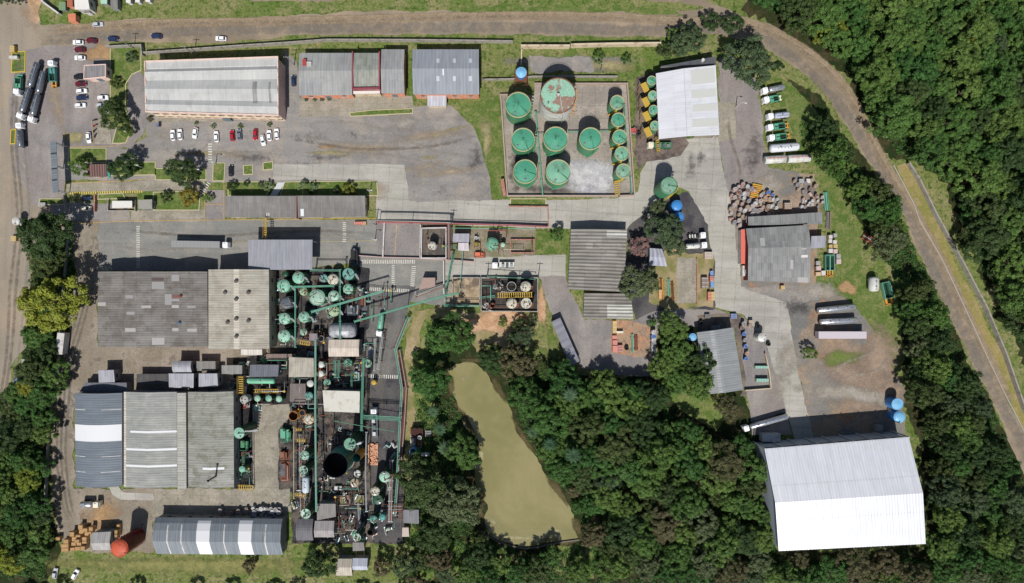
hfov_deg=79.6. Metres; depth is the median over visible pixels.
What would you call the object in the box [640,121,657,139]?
storage tank
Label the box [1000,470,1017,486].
forest tree
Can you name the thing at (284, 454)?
machine skid
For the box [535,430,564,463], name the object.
forest tree
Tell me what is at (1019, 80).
forest tree
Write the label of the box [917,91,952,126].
forest tree
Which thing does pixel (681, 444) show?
forest tree
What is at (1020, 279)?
forest tree
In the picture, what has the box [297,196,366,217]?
building
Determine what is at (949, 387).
forest tree
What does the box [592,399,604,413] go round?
forest tree
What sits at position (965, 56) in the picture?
forest tree
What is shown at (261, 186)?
shrub
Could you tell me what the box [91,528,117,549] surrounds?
shed
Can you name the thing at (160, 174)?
lawn
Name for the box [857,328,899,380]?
dirt patch
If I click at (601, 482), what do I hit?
forest tree
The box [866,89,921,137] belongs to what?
forest tree
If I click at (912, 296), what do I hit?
forest tree
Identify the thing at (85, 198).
parked car
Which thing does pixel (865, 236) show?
beam stack
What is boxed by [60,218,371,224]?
lane marking
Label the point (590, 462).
forest tree
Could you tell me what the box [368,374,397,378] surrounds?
crosswalk
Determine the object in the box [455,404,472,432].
mud bank
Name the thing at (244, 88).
building
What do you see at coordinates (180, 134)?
parked car
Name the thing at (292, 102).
driveway
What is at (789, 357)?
dirt patch
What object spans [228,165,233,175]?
parked car
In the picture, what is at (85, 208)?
parked car
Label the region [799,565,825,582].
forest tree
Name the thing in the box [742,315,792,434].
yard
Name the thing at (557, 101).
storage tank
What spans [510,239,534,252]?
wall
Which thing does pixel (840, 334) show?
semi trailer
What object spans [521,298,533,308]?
storage tank
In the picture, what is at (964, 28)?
forest tree
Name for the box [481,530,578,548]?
dam edge
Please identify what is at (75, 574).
parked car
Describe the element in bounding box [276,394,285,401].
storage tank
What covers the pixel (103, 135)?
paving
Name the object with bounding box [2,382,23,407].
forest tree
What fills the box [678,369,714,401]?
forest tree
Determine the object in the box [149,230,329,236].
wheel track
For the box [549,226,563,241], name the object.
tree
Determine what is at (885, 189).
forest tree
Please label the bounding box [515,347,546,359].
grass patch
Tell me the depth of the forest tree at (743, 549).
231.58 m
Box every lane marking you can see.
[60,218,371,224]
[64,133,127,146]
[73,178,148,182]
[315,240,373,241]
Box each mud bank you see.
[447,373,453,395]
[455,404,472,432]
[461,358,483,361]
[473,482,485,529]
[488,541,522,550]
[492,378,505,399]
[512,418,534,452]
[540,541,575,545]
[548,478,566,504]
[572,518,580,537]
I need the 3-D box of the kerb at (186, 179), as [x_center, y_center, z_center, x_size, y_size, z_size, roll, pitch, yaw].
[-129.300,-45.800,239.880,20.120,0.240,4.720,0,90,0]
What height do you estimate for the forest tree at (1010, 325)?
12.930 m
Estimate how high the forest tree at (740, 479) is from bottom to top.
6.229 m
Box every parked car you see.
[52,567,58,578]
[71,569,79,579]
[73,39,83,44]
[73,74,83,79]
[74,47,85,52]
[74,55,85,60]
[75,81,86,86]
[75,103,85,107]
[76,89,87,93]
[76,95,87,100]
[80,196,91,200]
[80,206,91,210]
[86,38,97,43]
[86,132,92,142]
[92,21,103,27]
[97,95,108,100]
[107,36,118,41]
[151,33,162,38]
[170,130,175,140]
[177,129,182,139]
[192,127,198,138]
[213,131,219,141]
[215,35,226,41]
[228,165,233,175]
[229,130,234,140]
[236,129,242,139]
[252,129,257,139]
[260,134,265,145]
[266,130,271,140]
[274,128,279,139]
[291,75,295,86]
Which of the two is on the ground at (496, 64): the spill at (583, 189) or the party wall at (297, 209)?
the party wall at (297, 209)
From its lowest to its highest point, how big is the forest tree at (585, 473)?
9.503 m
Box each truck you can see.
[13,74,25,95]
[15,123,27,147]
[16,62,43,120]
[27,71,48,123]
[47,60,59,87]
[79,499,102,507]
[171,241,230,248]
[370,407,378,438]
[375,314,385,336]
[492,261,513,268]
[646,142,671,149]
[685,241,706,249]
[687,231,705,239]
[741,413,787,432]
[759,84,784,95]
[761,95,781,104]
[765,111,789,120]
[765,122,788,131]
[766,133,790,141]
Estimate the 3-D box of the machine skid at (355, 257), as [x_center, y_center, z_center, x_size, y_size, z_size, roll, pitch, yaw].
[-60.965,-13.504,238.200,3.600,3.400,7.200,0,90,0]
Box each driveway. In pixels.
[126,72,146,147]
[285,51,299,122]
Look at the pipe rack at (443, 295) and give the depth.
231.78 m
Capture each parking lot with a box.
[9,43,133,205]
[60,105,491,200]
[299,96,410,117]
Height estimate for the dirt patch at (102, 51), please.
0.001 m
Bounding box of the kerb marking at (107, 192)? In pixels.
[70,190,141,193]
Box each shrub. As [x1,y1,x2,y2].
[227,181,237,191]
[257,182,264,189]
[264,181,273,191]
[297,180,307,189]
[309,182,317,189]
[333,186,339,193]
[341,181,355,195]
[410,350,421,360]
[592,50,605,63]
[621,53,631,64]
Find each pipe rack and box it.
[292,285,333,287]
[293,425,296,498]
[294,285,300,347]
[299,433,302,511]
[311,290,382,313]
[314,338,321,511]
[333,359,337,377]
[335,417,393,431]
[339,269,345,338]
[354,293,458,322]
[357,498,361,528]
[360,356,367,430]
[363,411,402,421]
[364,429,369,511]
[373,338,376,370]
[376,220,450,223]
[377,336,384,369]
[383,500,403,511]
[388,457,395,521]
[392,319,405,349]
[393,316,409,515]
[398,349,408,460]
[415,286,443,296]
[443,255,479,306]
[445,249,456,293]
[447,223,450,259]
[450,227,535,229]
[458,251,463,292]
[463,224,546,227]
[487,275,528,278]
[534,111,542,194]
[624,104,631,193]
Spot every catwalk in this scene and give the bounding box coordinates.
[237,484,253,490]
[238,375,246,393]
[255,388,280,392]
[263,217,269,239]
[293,491,307,497]
[299,339,312,345]
[498,292,531,297]
[613,182,619,195]
[655,136,659,151]
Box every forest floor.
[0,220,75,582]
[404,76,1023,582]
[741,0,1023,364]
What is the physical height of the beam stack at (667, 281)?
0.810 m
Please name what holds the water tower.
on the ground at (496, 64)
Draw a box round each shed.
[59,2,68,11]
[67,0,74,9]
[68,13,79,23]
[80,382,132,391]
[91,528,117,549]
[98,369,120,382]
[137,373,168,383]
[152,514,286,554]
[169,372,200,387]
[172,360,197,371]
[196,361,218,370]
[199,372,223,386]
[222,365,244,373]
[249,364,282,376]
[266,354,293,358]
[289,356,317,376]
[290,383,308,401]
[296,515,315,539]
[309,333,319,340]
[314,517,336,536]
[317,500,338,519]
[323,388,362,412]
[328,339,362,356]
[336,555,353,575]
[352,555,368,569]
[353,540,365,550]
[402,525,409,536]
[403,507,419,523]
[411,428,422,437]
[419,278,435,289]
[453,234,469,242]
[458,243,468,250]
[648,248,666,265]
[694,327,742,393]
[810,236,825,247]
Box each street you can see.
[53,202,130,224]
[96,219,375,270]
[205,190,224,220]
[366,284,415,375]
[369,375,401,542]
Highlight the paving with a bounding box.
[94,118,111,143]
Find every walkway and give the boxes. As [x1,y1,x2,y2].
[66,180,204,191]
[109,486,152,499]
[131,209,203,221]
[270,182,284,195]
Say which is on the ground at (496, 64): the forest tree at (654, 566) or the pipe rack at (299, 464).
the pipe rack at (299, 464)
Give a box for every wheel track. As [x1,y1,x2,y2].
[0,101,21,427]
[1,83,17,383]
[7,89,28,422]
[56,314,76,498]
[60,303,84,507]
[62,18,996,384]
[64,307,87,506]
[82,14,1003,384]
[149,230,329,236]
[337,121,457,155]
[337,143,447,149]
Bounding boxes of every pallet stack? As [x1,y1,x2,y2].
[55,535,63,539]
[61,541,72,547]
[61,546,71,551]
[63,536,71,543]
[69,529,78,536]
[76,533,83,538]
[78,523,86,528]
[80,544,89,549]
[82,535,89,540]
[82,540,89,544]
[83,526,89,531]
[89,525,96,530]
[114,527,121,533]
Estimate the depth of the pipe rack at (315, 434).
232.28 m
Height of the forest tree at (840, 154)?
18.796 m
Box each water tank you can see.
[12,217,23,224]
[669,200,681,211]
[674,212,683,222]
[687,333,696,340]
[753,332,765,341]
[884,396,902,409]
[886,410,904,422]
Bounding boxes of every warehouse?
[75,391,127,487]
[98,271,207,346]
[124,389,185,487]
[188,389,240,487]
[208,269,276,348]
[752,424,925,550]
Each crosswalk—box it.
[136,226,139,267]
[201,182,209,195]
[208,143,211,159]
[343,222,345,241]
[362,259,414,263]
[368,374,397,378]
[369,287,408,292]
[392,265,394,284]
[410,266,415,285]
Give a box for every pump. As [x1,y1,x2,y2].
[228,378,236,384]
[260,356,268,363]
[274,298,279,305]
[287,501,297,508]
[307,351,314,356]
[330,437,337,443]
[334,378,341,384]
[349,515,353,522]
[358,287,364,295]
[384,525,391,534]
[390,452,396,461]
[482,301,488,308]
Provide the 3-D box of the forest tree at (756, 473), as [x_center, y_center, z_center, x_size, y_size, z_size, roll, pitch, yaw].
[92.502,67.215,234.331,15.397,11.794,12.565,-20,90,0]
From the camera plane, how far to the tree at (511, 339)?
233.61 m
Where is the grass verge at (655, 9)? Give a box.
[451,4,684,16]
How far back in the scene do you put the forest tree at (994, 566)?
229.48 m
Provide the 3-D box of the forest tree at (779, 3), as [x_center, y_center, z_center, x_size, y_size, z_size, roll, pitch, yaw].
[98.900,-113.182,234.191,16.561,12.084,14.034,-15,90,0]
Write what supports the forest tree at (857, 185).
on the forest floor at (726, 430)
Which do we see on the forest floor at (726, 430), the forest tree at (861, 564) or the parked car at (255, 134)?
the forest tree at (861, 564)
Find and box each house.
[74,0,95,13]
[112,201,134,208]
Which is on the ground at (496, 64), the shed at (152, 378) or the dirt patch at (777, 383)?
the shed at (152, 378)
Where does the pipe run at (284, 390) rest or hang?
on the ground at (496, 64)
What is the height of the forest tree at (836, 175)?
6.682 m
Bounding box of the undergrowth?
[0,0,1023,582]
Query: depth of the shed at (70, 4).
237.19 m
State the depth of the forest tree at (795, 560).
234.30 m
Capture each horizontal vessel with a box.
[247,377,275,383]
[302,476,310,492]
[329,323,356,337]
[867,277,878,291]
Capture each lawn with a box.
[11,130,14,142]
[12,52,24,71]
[40,199,62,203]
[69,148,105,161]
[98,194,123,198]
[111,47,140,125]
[111,162,154,174]
[113,129,127,142]
[154,191,199,209]
[156,169,205,178]
[213,163,224,179]
[229,182,272,194]
[244,165,251,173]
[263,162,271,169]
[281,181,376,194]
[350,109,411,115]
[455,96,505,197]
[511,199,544,204]
[535,230,565,253]
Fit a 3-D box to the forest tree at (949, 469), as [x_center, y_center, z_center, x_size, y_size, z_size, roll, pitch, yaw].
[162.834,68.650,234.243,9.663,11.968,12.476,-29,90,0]
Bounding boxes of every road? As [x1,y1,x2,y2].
[0,0,64,400]
[34,7,1023,472]
[273,137,812,438]
[445,255,565,276]
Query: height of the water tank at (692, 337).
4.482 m
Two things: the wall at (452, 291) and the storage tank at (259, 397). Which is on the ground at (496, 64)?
the wall at (452, 291)
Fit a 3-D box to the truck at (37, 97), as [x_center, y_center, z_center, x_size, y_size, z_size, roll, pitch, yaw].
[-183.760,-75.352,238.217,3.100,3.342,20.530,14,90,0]
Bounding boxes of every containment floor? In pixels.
[453,278,478,304]
[482,278,536,310]
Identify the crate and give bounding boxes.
[9,56,19,59]
[10,46,16,52]
[11,236,17,240]
[38,202,46,206]
[334,485,342,489]
[421,452,429,455]
[425,430,431,436]
[612,320,616,332]
[612,345,617,351]
[617,345,622,351]
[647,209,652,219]
[658,290,661,298]
[700,277,707,288]
[703,252,712,258]
[707,291,710,300]
[708,276,713,280]
[709,281,713,287]
[710,291,714,300]
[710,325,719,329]
[730,313,736,318]
[741,266,744,275]
[754,365,767,367]
[755,378,768,381]
[782,203,791,209]
[797,179,803,183]
[814,266,820,270]
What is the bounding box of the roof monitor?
[177,389,194,488]
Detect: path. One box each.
[28,0,40,23]
[251,0,340,1]
[647,0,737,15]
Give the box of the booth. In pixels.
[138,199,155,209]
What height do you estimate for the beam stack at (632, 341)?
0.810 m
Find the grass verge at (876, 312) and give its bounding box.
[816,167,906,391]
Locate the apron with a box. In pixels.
[718,102,735,141]
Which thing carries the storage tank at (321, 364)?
on the ground at (496, 64)
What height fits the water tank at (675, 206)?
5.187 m
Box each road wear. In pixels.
[61,22,1023,442]
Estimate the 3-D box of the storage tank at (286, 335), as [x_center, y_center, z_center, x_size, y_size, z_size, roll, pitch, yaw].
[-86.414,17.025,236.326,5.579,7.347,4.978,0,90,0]
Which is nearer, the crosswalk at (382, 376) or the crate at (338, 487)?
the crate at (338, 487)
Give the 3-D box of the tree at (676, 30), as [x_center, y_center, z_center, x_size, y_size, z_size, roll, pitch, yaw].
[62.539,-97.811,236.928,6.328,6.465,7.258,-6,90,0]
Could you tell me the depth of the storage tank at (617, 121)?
231.40 m
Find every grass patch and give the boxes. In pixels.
[45,559,302,574]
[447,536,502,579]
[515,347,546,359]
[548,333,557,359]
[551,543,598,579]
[663,383,733,430]
[770,76,819,168]
[825,350,861,366]
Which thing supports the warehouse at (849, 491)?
on the ground at (496, 64)
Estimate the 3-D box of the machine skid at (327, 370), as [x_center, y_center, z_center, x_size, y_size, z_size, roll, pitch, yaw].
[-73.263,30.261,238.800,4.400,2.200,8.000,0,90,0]
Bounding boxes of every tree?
[0,392,16,415]
[0,417,19,453]
[0,440,14,467]
[0,465,14,493]
[0,501,5,518]
[0,516,23,547]
[0,542,8,561]
[0,554,24,575]
[1,407,23,421]
[1,483,30,506]
[1,498,32,529]
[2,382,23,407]
[7,447,41,471]
[10,411,44,441]
[13,355,51,389]
[13,387,47,421]
[13,464,42,493]
[15,275,90,333]
[15,372,43,399]
[16,212,75,260]
[16,535,50,567]
[20,325,53,347]
[22,489,52,515]
[26,244,66,276]
[26,375,62,406]
[27,408,58,434]
[28,514,53,545]
[29,501,53,526]
[30,266,65,288]
[30,425,59,444]
[30,456,55,480]
[33,338,58,366]
[37,358,70,392]
[67,158,88,176]
[97,95,130,132]
[106,152,139,181]
[109,77,123,88]
[119,124,134,137]
[125,51,136,62]
[160,191,172,203]
[162,157,199,189]
[178,187,198,208]
[203,193,213,202]
[241,557,255,575]
[301,547,337,578]
[373,555,392,577]
[391,554,416,578]
[392,451,450,511]
[407,365,453,399]
[407,572,425,582]
[411,548,427,570]
[414,515,452,554]
[423,475,481,525]
[425,311,476,354]
[426,549,452,570]
[427,405,440,417]
[433,420,446,435]
[435,564,456,582]
[436,439,451,456]
[444,433,481,469]
[452,562,478,582]
[462,540,497,571]
[468,493,484,510]
[470,530,488,549]
[476,345,508,372]
[476,564,503,582]
[484,547,512,575]
[498,317,506,326]
[498,345,537,378]
[502,557,535,582]
[505,325,535,348]
[506,376,542,417]
[511,316,526,328]
[523,554,553,582]
[526,314,537,326]
[526,424,538,438]
[528,416,547,425]
[530,388,559,414]
[531,399,576,441]
[535,358,545,372]
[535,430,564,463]
[538,543,561,572]
[542,435,557,451]
[545,357,563,375]
[545,456,581,487]
[547,358,584,398]
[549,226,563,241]
[551,434,585,457]
[552,382,590,421]
[561,385,579,402]
[564,444,599,475]
[564,445,581,462]
[565,485,580,497]
[566,459,593,495]
[566,558,590,582]
[567,409,605,447]
[571,500,583,514]
[575,493,605,517]
[578,378,600,412]
[581,516,606,546]
[582,434,599,445]
[586,481,622,511]
[588,444,615,478]
[591,368,616,397]
[591,407,629,440]
[591,466,621,493]
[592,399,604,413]
[593,376,635,417]
[594,423,636,468]
[594,553,633,582]
[596,535,620,558]
[603,508,644,553]
[605,449,644,485]
[611,491,641,523]
[615,539,642,567]
[616,572,631,582]
[617,378,647,402]
[618,265,660,300]
[624,491,637,500]
[625,392,649,426]
[626,474,661,498]
[626,519,657,558]
[627,236,651,256]
[628,407,665,448]
[630,438,644,453]
[634,555,660,581]
[635,501,657,527]
[636,435,679,480]
[637,379,672,415]
[638,496,657,505]
[643,213,685,250]
[646,350,679,378]
[647,319,658,326]
[648,501,682,543]
[649,200,665,217]
[650,473,678,509]
[651,419,681,438]
[652,561,674,582]
[656,42,675,58]
[657,307,689,341]
[658,377,673,395]
[660,332,693,370]
[660,537,692,572]
[664,238,688,256]
[664,359,692,395]
[664,433,694,461]
[666,27,680,41]
[667,21,707,57]
[668,521,701,550]
[669,483,708,521]
[671,467,688,485]
[672,417,703,442]
[672,560,710,582]
[673,448,707,481]
[673,478,686,493]
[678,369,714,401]
[683,344,717,373]
[686,478,703,490]
[686,507,718,543]
[689,545,717,580]
[691,430,721,463]
[698,465,736,495]
[700,11,725,31]
[701,525,739,569]
[705,568,715,582]
[708,439,745,481]
[708,493,724,506]
[711,394,739,421]
[713,554,749,582]
[714,513,740,537]
[715,491,744,514]
[717,521,759,555]
[721,32,776,90]
[722,14,744,34]
[724,433,754,460]
[729,491,764,519]
[733,470,747,484]
[735,571,763,582]
[736,454,767,486]
[736,476,766,500]
[745,543,772,576]
[746,524,774,554]
[752,504,770,528]
[753,0,788,10]
[761,562,788,582]
[773,61,784,71]
[776,562,806,582]
[779,0,820,35]
[781,0,797,9]
[789,551,808,570]
[796,0,844,36]
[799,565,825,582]
[801,346,817,358]
[809,115,840,145]
[810,555,849,582]
[813,23,832,43]
[813,137,847,176]
[819,25,856,59]
[830,547,871,582]
[831,168,846,183]
[832,0,856,20]
[834,18,851,30]
[840,0,876,35]
[840,161,856,174]
[842,23,881,62]
[842,173,871,200]
[845,146,854,161]
[850,54,866,68]
[850,195,881,222]
[855,52,900,88]
[856,0,873,12]
[859,0,914,31]
[859,178,895,207]
[860,74,897,119]
[865,18,912,60]
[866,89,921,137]
[867,549,903,580]
[869,194,902,226]
[869,216,897,242]
[871,226,909,261]
[875,564,903,582]
[886,43,916,81]
[890,0,920,6]
[890,76,931,114]
[891,124,906,137]
[893,1,930,35]
[893,21,929,55]
[893,299,925,320]
[893,561,933,582]
[896,220,909,231]
[896,279,930,302]
[897,307,935,340]
[899,49,942,101]
[903,333,934,358]
[903,376,945,408]
[904,111,941,145]
[904,359,929,381]
[907,0,953,18]
[909,350,931,367]
[911,326,957,356]
[912,134,946,171]
[912,299,949,327]
[913,348,952,385]
[915,27,951,63]
[915,277,936,291]
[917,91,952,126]
[921,404,955,437]
[921,568,945,582]
[923,75,956,109]
[924,457,956,487]
[924,472,961,508]
[925,5,962,43]
[925,529,961,561]
[927,428,963,461]
[929,0,979,21]
[930,101,976,141]
[930,555,963,582]
[931,359,964,392]
[931,499,967,532]
[932,140,970,182]
[933,37,981,76]
[936,393,964,416]
[937,412,975,437]
[939,66,952,77]
[940,551,959,567]
[941,455,973,478]
[941,543,984,574]
[942,510,984,549]
[946,21,968,37]
[946,365,983,401]
[947,73,991,110]
[948,128,983,162]
[950,156,1007,198]
[950,420,982,452]
[953,483,995,519]
[953,558,990,582]
[956,7,999,54]
[956,440,992,468]
[956,464,990,494]
[957,182,979,207]
[958,214,1011,264]
[958,405,986,436]
[959,200,982,224]
[960,40,999,69]
[960,99,1000,135]
[961,2,975,20]
[961,391,993,418]
[968,192,1010,226]
[968,549,1002,573]
[970,140,1003,174]
[970,498,1005,527]
[971,69,1016,118]
[972,460,1002,483]
[974,66,993,75]
[974,522,1015,558]
[976,0,1007,12]
[978,51,1017,83]
[978,433,1011,468]
[978,522,989,538]
[981,126,992,143]
[981,473,1009,503]
[982,0,1015,35]
[984,97,1023,143]
[985,32,1011,51]
[985,123,1023,172]
[986,258,1008,280]
[987,204,1023,244]
[990,0,1023,13]
[991,240,1023,280]
[991,485,1023,518]
[991,505,1023,531]
[991,571,1007,582]
[993,452,1021,477]
[994,171,1023,204]
[995,82,1023,108]
[995,279,1023,320]
[996,29,1023,56]
[999,0,1023,30]
[999,553,1023,579]
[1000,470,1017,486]
[1000,524,1023,549]
[1002,177,1023,214]
[1002,277,1017,283]
[1003,305,1023,338]
[1005,538,1023,565]
[1008,15,1023,38]
[1009,234,1023,260]
[1009,264,1023,286]
[1015,30,1023,60]
[1016,58,1023,89]
[1016,74,1022,82]
[1017,203,1023,235]
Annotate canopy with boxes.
[50,141,69,193]
[248,240,316,269]
[353,91,381,96]
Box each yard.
[49,219,287,552]
[147,95,412,121]
[359,255,565,305]
[376,223,420,257]
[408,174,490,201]
[421,224,452,257]
[444,276,452,306]
[450,228,535,258]
[529,55,593,73]
[539,275,725,377]
[611,320,655,357]
[626,192,715,319]
[634,71,688,170]
[648,248,713,309]
[697,313,768,395]
[718,56,766,223]
[718,63,904,437]
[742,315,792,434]
[745,284,819,306]
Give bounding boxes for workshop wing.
[583,293,632,318]
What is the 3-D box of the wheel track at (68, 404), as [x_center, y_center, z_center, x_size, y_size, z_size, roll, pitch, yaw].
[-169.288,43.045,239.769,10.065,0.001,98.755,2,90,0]
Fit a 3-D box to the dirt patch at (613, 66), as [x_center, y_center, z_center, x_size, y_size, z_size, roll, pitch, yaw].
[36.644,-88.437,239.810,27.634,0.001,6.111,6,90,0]
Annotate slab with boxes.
[153,488,291,516]
[253,404,289,488]
[676,257,695,302]
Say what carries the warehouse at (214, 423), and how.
on the ground at (496, 64)
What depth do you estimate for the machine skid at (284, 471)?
239.65 m
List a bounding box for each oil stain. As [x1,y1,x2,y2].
[509,155,520,178]
[528,186,565,192]
[791,303,805,309]
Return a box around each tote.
[834,254,840,258]
[835,259,840,263]
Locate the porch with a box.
[427,96,446,107]
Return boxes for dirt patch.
[23,9,34,23]
[51,88,61,115]
[62,360,68,453]
[65,132,82,141]
[83,44,109,59]
[87,503,117,528]
[188,152,213,154]
[314,150,347,155]
[335,144,382,151]
[394,116,414,127]
[406,132,448,138]
[420,168,465,175]
[466,313,503,331]
[479,550,521,564]
[481,123,490,154]
[489,312,523,318]
[496,316,529,326]
[506,57,625,70]
[538,287,545,322]
[593,61,626,70]
[741,195,762,213]
[754,175,781,202]
[773,192,819,213]
[775,376,782,399]
[778,342,799,376]
[798,284,836,299]
[799,384,886,404]
[810,315,825,331]
[819,340,863,365]
[824,362,890,391]
[838,281,855,293]
[840,400,883,414]
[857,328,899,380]
[876,383,902,398]
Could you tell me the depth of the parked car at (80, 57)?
239.02 m
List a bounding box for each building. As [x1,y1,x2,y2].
[83,64,111,81]
[144,56,285,120]
[224,196,295,217]
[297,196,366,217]
[298,53,354,98]
[352,51,383,94]
[381,49,405,96]
[412,49,478,98]
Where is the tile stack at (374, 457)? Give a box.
[368,443,377,464]
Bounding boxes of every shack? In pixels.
[100,0,110,5]
[110,0,121,10]
[126,0,133,4]
[135,0,142,4]
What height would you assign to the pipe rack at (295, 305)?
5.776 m
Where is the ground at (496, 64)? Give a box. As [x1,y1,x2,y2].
[8,0,1023,582]
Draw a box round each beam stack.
[630,334,633,351]
[633,335,637,350]
[659,279,663,298]
[666,279,669,295]
[670,282,674,300]
[750,183,762,198]
[823,192,828,210]
[825,212,830,228]
[861,232,881,247]
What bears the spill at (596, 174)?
on the tank farm floor at (591, 103)
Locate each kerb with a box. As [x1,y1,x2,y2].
[10,129,15,143]
[11,51,25,72]
[39,198,62,204]
[68,148,106,162]
[97,193,125,199]
[110,48,141,125]
[110,161,155,175]
[112,128,129,143]
[153,191,200,210]
[155,168,206,179]
[212,162,225,180]
[228,181,274,195]
[243,165,252,174]
[263,161,272,170]
[280,180,377,195]
[349,108,412,116]
[510,198,545,205]
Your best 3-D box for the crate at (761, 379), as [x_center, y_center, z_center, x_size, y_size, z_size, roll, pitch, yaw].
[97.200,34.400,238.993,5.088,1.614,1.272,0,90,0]
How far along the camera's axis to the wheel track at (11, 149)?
239.78 m
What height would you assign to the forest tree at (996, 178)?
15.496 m
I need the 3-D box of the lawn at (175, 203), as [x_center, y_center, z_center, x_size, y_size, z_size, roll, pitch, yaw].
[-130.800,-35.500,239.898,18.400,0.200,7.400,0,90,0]
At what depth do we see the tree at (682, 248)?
234.12 m
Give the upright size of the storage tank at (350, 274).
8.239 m
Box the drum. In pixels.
[731,187,737,192]
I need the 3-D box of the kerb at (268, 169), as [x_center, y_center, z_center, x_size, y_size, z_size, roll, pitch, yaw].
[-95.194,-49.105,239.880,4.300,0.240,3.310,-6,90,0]
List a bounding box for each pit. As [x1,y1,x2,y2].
[336,495,350,505]
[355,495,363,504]
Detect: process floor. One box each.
[233,266,404,543]
[233,358,291,488]
[357,266,369,336]
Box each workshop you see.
[567,229,626,291]
[743,225,810,282]
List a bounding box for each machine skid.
[240,439,250,450]
[240,447,252,477]
[254,404,261,410]
[280,426,292,441]
[280,450,289,459]
[280,461,289,481]
[319,359,329,378]
[347,305,357,314]
[351,248,359,265]
[353,370,361,380]
[361,293,366,309]
[368,345,373,359]
[410,437,415,445]
[418,438,422,447]
[474,242,480,247]
[474,252,485,257]
[631,127,636,133]
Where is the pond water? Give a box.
[447,362,578,545]
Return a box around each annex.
[84,10,93,15]
[738,229,745,263]
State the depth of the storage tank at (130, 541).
230.56 m
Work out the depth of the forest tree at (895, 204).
228.09 m
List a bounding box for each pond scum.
[478,451,483,459]
[495,535,535,539]
[546,529,560,535]
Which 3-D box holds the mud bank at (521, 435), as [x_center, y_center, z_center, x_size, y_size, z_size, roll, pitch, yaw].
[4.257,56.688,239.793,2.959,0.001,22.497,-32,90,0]
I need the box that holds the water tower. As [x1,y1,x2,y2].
[514,67,527,88]
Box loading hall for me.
[654,65,718,141]
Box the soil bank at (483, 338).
[401,305,538,504]
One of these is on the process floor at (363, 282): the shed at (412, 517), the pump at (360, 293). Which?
the pump at (360, 293)
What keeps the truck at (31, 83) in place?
on the parking lot at (51, 125)
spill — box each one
[567,160,616,194]
[570,184,596,194]
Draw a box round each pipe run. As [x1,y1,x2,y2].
[261,380,286,392]
[319,413,333,435]
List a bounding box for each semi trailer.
[56,332,69,354]
[815,304,855,312]
[815,331,866,338]
[818,317,857,324]
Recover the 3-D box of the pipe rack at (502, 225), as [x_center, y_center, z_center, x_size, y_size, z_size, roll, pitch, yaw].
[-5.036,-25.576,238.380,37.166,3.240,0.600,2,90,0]
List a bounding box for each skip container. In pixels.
[824,255,829,276]
[829,255,834,276]
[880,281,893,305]
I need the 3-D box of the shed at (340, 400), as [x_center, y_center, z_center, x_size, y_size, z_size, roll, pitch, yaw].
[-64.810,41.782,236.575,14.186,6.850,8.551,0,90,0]
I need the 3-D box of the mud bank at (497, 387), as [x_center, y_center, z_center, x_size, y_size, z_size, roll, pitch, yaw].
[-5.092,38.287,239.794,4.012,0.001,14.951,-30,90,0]
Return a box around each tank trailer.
[763,155,786,163]
[769,142,799,152]
[786,154,811,162]
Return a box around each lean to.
[241,349,265,354]
[659,57,715,71]
[745,212,822,225]
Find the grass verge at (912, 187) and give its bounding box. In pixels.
[897,163,1023,428]
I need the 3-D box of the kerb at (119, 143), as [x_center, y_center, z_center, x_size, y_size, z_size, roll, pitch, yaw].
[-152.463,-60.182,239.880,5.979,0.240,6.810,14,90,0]
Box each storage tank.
[110,528,145,557]
[234,421,257,438]
[239,463,249,471]
[240,394,251,403]
[254,394,264,401]
[266,394,275,401]
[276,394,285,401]
[277,279,294,292]
[278,329,294,342]
[279,312,294,323]
[280,296,297,308]
[282,271,290,276]
[288,409,300,420]
[292,272,309,283]
[299,288,310,295]
[299,311,314,322]
[299,408,307,415]
[299,459,315,474]
[300,328,309,335]
[300,445,317,459]
[300,500,318,518]
[303,412,316,424]
[305,391,313,399]
[307,379,313,386]
[309,289,329,304]
[317,370,325,376]
[318,335,326,341]
[318,361,325,367]
[319,274,328,281]
[323,445,353,477]
[324,378,332,385]
[327,274,342,285]
[328,291,343,301]
[328,305,342,315]
[342,268,358,279]
[343,284,356,293]
[343,430,364,450]
[344,358,353,366]
[350,477,361,487]
[352,447,364,461]
[353,465,364,477]
[353,524,364,541]
[363,358,373,367]
[367,526,374,534]
[370,478,385,495]
[370,512,378,523]
[373,491,385,504]
[379,464,394,481]
[379,510,386,519]
[409,446,416,454]
[428,241,437,250]
[486,237,500,251]
[505,92,532,125]
[506,298,518,308]
[507,282,515,290]
[511,128,536,157]
[513,159,537,188]
[520,281,532,291]
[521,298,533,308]
[538,77,576,125]
[542,126,567,157]
[544,159,570,189]
[576,127,601,157]
[606,95,623,115]
[608,112,625,132]
[608,129,626,149]
[611,146,628,165]
[612,163,630,182]
[637,76,655,95]
[638,90,656,110]
[639,105,657,124]
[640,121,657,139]
[653,177,678,198]
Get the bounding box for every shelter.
[87,164,110,177]
[551,318,578,365]
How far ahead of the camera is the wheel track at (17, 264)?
239.78 m
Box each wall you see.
[41,0,61,15]
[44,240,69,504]
[62,195,67,211]
[93,195,97,211]
[105,44,144,56]
[107,199,136,211]
[143,39,512,54]
[253,404,254,486]
[296,195,301,219]
[358,255,473,261]
[377,222,547,226]
[382,223,384,256]
[420,225,420,257]
[421,227,446,258]
[443,261,444,293]
[452,277,479,305]
[481,277,537,311]
[482,76,617,80]
[500,94,617,196]
[501,179,505,195]
[508,206,548,225]
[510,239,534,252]
[521,44,569,48]
[534,83,634,196]
[570,42,660,47]
[696,258,697,303]
[744,353,771,390]
[893,165,1023,431]
[906,162,1023,412]
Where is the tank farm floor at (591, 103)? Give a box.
[501,85,632,195]

